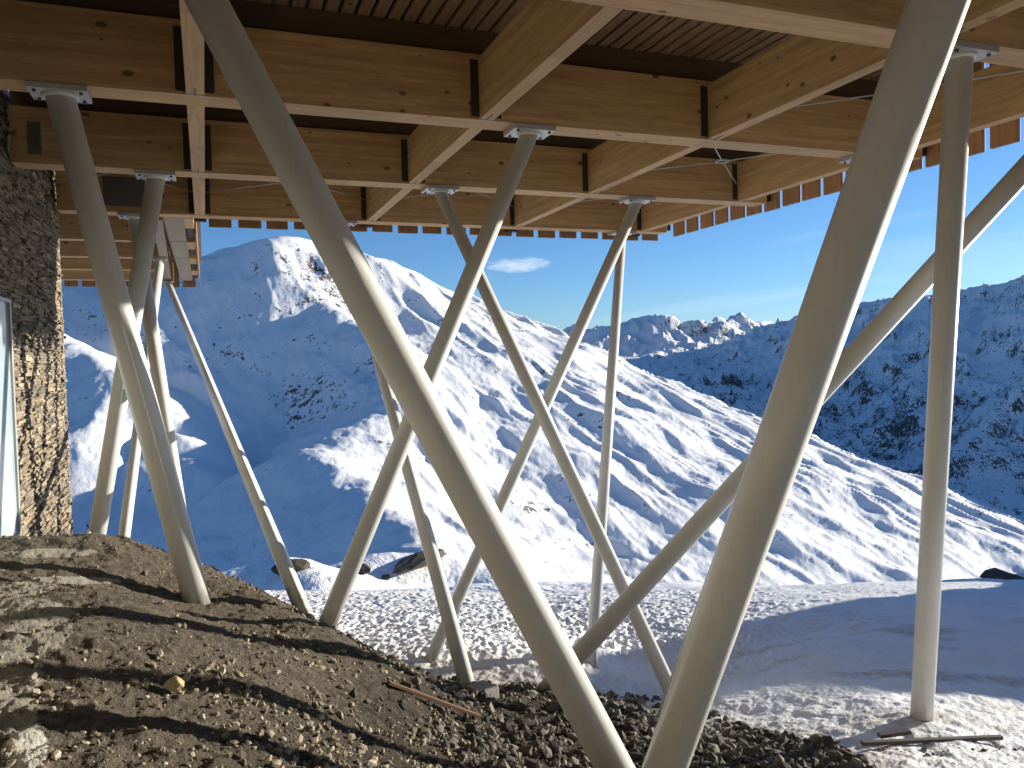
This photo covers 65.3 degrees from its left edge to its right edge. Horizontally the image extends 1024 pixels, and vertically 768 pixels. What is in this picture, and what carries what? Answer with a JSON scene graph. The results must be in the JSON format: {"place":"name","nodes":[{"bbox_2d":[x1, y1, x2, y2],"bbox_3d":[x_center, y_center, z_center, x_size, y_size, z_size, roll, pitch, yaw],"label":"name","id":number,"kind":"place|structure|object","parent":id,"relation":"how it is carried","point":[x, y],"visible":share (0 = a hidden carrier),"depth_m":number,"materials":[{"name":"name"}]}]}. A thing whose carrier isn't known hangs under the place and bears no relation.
{"place":"outdoors","nodes":[
{"label":"outdoors","id":0,"kind":"place"},
{"bbox_2d":[0,530,726,767],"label":"dirt mound","id":1,"kind":"object","parent":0,"point":[105,719],"visible":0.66,"depth_m":5.27,"materials":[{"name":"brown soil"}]},
{"bbox_2d":[25,80,211,604],"bbox_3d":[-3.537,-0.117,7.377,1.398,5.058,0.362,-2,2,-21],"label":"steel post","id":2,"kind":"object","parent":1,"relation":"on","point":[62,100],"visible":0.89,"depth_m":7.25,"materials":[{"name":"grey metal"}]},
{"bbox_2d":[89,169,175,534],"bbox_3d":[-5.172,-0.022,10.599,1.968,5.371,0.579,-1,2,18],"label":"steel post","id":3,"kind":"object","parent":1,"relation":"on","point":[137,292],"visible":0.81,"depth_m":10.54,"materials":[{"name":"grey metal"}]},
{"bbox_2d":[118,257,167,536],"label":"steel post","id":4,"kind":"object","parent":1,"relation":"on","point":[126,516],"visible":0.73,"depth_m":14.02,"materials":[{"name":"grey metal"}]},
{"bbox_2d":[117,212,185,503],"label":"steel post","id":5,"kind":"object","parent":1,"relation":"on","point":[155,351],"visible":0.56,"depth_m":12.80,"materials":[{"name":"grey metal"}]},
{"bbox_2d":[164,675,184,692],"bbox_3d":[-1.893,1.696,4.501,0.098,0.087,0.116,-1,2,26],"label":"rock","id":6,"kind":"object","parent":1,"relation":"on","point":[175,683],"visible":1,"depth_m":4.47,"materials":[{"name":"beige stone"}]},
{"bbox_2d":[162,280,316,620],"bbox_3d":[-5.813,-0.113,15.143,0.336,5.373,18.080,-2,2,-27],"label":"steel post","id":7,"kind":"object","parent":1,"relation":"on","point":[298,599],"visible":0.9,"depth_m":10.97,"materials":[{"name":"white metal"}]},
{"bbox_2d":[272,670,280,674],"bbox_3d":[-1.633,2.001,5.540,0.057,0.033,0.053,0,2,29],"label":"rock","id":8,"kind":"object","parent":1,"relation":"on","point":[276,672],"visible":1,"depth_m":5.53,"materials":[{"name":"stone"}]},
{"bbox_2d":[184,0,635,767],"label":"steel post","id":9,"kind":"object","parent":1,"relation":"on","point":[272,124],"visible":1,"depth_m":4.64,"materials":[{"name":"grey metal"}]},
{"bbox_2d":[0,0,1023,286],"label":"timber terrace","id":10,"kind":"structure","parent":9,"relation":"on","point":[690,116],"depth_m":9.02,"materials":[{"name":"wood"}]},
{"bbox_2d":[346,220,475,689],"bbox_3d":[-1.747,0.335,11.190,0.475,6.304,6.990,-2,2,-21],"label":"steel post","id":11,"kind":"object","parent":1,"relation":"on","point":[458,653],"visible":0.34,"depth_m":9.55,"materials":[{"name":"white metal"}]},
{"bbox_2d":[124,600,719,767],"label":"gravel","id":12,"kind":"structure","parent":1,"relation":"on","point":[336,747],"depth_m":4.94,"materials":[{"name":"brown gravel"}]},
{"bbox_2d":[386,680,480,718],"bbox_3d":[-0.665,2.745,6.943,1.033,0.030,0.050,34,-18,-30],"label":"plank","id":13,"kind":"object","parent":1,"relation":"on","point":[428,697],"visible":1,"depth_m":6.90,"materials":[{"name":"wood"}]},
{"bbox_2d":[319,123,555,628],"bbox_3d":[-0.843,0.005,8.443,2.831,5.512,0.373,-2,2,-20],"label":"steel post","id":14,"kind":"object","parent":1,"relation":"on","point":[527,135],"visible":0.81,"depth_m":8.43,"materials":[{"name":"grey metal"}]},
{"bbox_2d":[531,705,539,710],"bbox_3d":[0.240,3.328,8.210,0.082,0.054,0.100,-3,2,-31],"label":"rock","id":15,"kind":"object","parent":1,"relation":"on","point":[537,707],"visible":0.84,"depth_m":8.19,"materials":[{"name":"stone"}]},
{"bbox_2d":[421,184,670,692],"bbox_3d":[0.446,0.733,10.733,4.004,7.185,0.594,0,2,35],"label":"steel post","id":16,"kind":"object","parent":1,"relation":"on","point":[656,659],"visible":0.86,"depth_m":10.70,"materials":[{"name":"white metal"}]},
{"bbox_2d":[657,154,852,718],"bbox_3d":[3.098,0.535,9.672,4.094,6.860,0.422,-3,2,-29],"label":"steel post","id":17,"kind":"object","parent":1,"relation":"on","point":[846,160],"visible":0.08,"depth_m":9.05,"materials":[{"name":"white metal"}]},
{"bbox_2d":[642,0,970,767],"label":"steel post","id":18,"kind":"object","parent":1,"relation":"on","point":[908,84],"visible":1,"depth_m":3.76,"materials":[{"name":"grey metal"}]},
{"bbox_2d":[61,236,1023,592],"bbox_3d":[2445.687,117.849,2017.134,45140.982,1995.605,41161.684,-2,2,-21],"label":"mountains","id":19,"kind":"structure","parent":0,"point":[285,348],"depth_m":1440.66,"materials":[{"name":"white snow"}]},
{"bbox_2d":[271,559,310,574],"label":"rock outcrop","id":20,"kind":"object","parent":19,"relation":"on","point":[300,564],"visible":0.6,"depth_m":62.46,"materials":[{"name":"grey stone"}]},
{"bbox_2d":[358,563,370,574],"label":"rock outcrop","id":21,"kind":"object","parent":19,"relation":"on","point":[365,569],"visible":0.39,"depth_m":73.42,"materials":[{"name":"grey stone"}]},
{"bbox_2d":[381,574,389,580],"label":"rock outcrop","id":22,"kind":"object","parent":19,"relation":"on","point":[385,577],"visible":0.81,"depth_m":73.87,"materials":[{"name":"grey stone"}]},
{"bbox_2d":[392,549,446,573],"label":"rock outcrop","id":23,"kind":"object","parent":19,"relation":"on","point":[414,561],"visible":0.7,"depth_m":75.86,"materials":[{"name":"grey stone"}]},
{"bbox_2d":[200,63,1023,329],"label":"sky","id":24,"kind":"structure","parent":0,"point":[760,266],"materials":[{"name":"blue"}]},
{"bbox_2d":[264,573,1023,767],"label":"snow field","id":25,"kind":"structure","parent":0,"point":[833,661],"depth_m":12.04,"materials":[{"name":"white snow"}]},
{"bbox_2d":[424,196,655,662],"bbox_3d":[0.394,0.634,12.175,4.206,7.078,0.384,-2,2,-24],"label":"steel post","id":26,"kind":"object","parent":25,"relation":"on","point":[636,203],"visible":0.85,"depth_m":12.15,"materials":[{"name":"white metal"}]},
{"bbox_2d":[333,651,875,767],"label":"rubble","id":27,"kind":"object","parent":25,"relation":"on","point":[614,709],"visible":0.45,"depth_m":7.35,"materials":[{"name":"grey gravel"}]},
{"bbox_2d":[467,680,498,697],"bbox_3d":[-0.301,3.299,8.337,0.220,0.300,0.280,-3,2,-38],"label":"concrete footing","id":28,"kind":"object","parent":27,"relation":"on","point":[489,688],"visible":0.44,"depth_m":8.29,"materials":[{"name":"grey concrete"}]},
{"bbox_2d":[535,155,1023,690],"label":"steel post","id":29,"kind":"object","parent":27,"relation":"on","point":[917,287],"visible":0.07,"depth_m":8.12,"materials":[{"name":"grey metal"}]},
{"bbox_2d":[585,230,635,668],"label":"steel post","id":30,"kind":"object","parent":25,"relation":"on","point":[595,606],"visible":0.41,"depth_m":13.66,"materials":[{"name":"white metal"}]},
{"bbox_2d":[625,718,869,767],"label":"rubble","id":31,"kind":"object","parent":25,"relation":"on","point":[807,750],"visible":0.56,"depth_m":7.41,"materials":[{"name":"grey gravel"}]},
{"bbox_2d":[808,733,825,744],"bbox_3d":[2.969,3.442,7.727,0.206,0.116,0.180,-1,2,2],"label":"rock","id":32,"kind":"object","parent":31,"relation":"on","point":[816,739],"visible":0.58,"depth_m":7.69,"materials":[{"name":"grey stone"}]},
{"bbox_2d":[877,728,911,738],"bbox_3d":[3.667,3.352,7.666,0.323,0.035,0.070,-3,2,-9],"label":"plank","id":33,"kind":"object","parent":25,"relation":"on","point":[893,733],"visible":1,"depth_m":7.64,"materials":[{"name":"wood"}]},
{"bbox_2d":[860,734,1003,745],"bbox_3d":[3.992,3.378,7.580,1.466,0.036,0.050,2,1,-9],"label":"plank","id":34,"kind":"object","parent":25,"relation":"on","point":[924,740],"visible":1,"depth_m":7.55,"materials":[{"name":"wood"}]},
{"bbox_2d":[877,745,1016,765],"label":"pebbles","id":35,"kind":"object","parent":25,"relation":"on","point":[924,749],"visible":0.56,"depth_m":7.39,"materials":[{"name":"grey gravel"}]},
{"bbox_2d":[910,40,998,721],"bbox_3d":[3.898,0.447,7.418,0.577,6.580,1.605,-1,2,2],"label":"steel post","id":36,"kind":"object","parent":25,"relation":"on","point":[957,97],"visible":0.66,"depth_m":7.26,"materials":[{"name":"grey metal"}]},
{"bbox_2d":[979,567,1023,579],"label":"rock outcrop","id":37,"kind":"object","parent":25,"relation":"on","point":[995,573],"visible":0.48,"depth_m":23.25,"materials":[{"name":"grey stone"}]},
{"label":"ground","id":38,"kind":"structure","parent":0,"visible":0},
{"bbox_2d":[0,90,74,537],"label":"stone building","id":39,"kind":"structure","parent":38,"relation":"on","point":[35,489],"depth_m":10.58,"materials":[{"name":"stone"}]},
{"bbox_2d":[0,296,21,537],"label":"glass door","id":40,"kind":"structure","parent":39,"relation":"in","point":[10,508],"depth_m":8.87,"materials":[{"name":"glass"}]}
]}

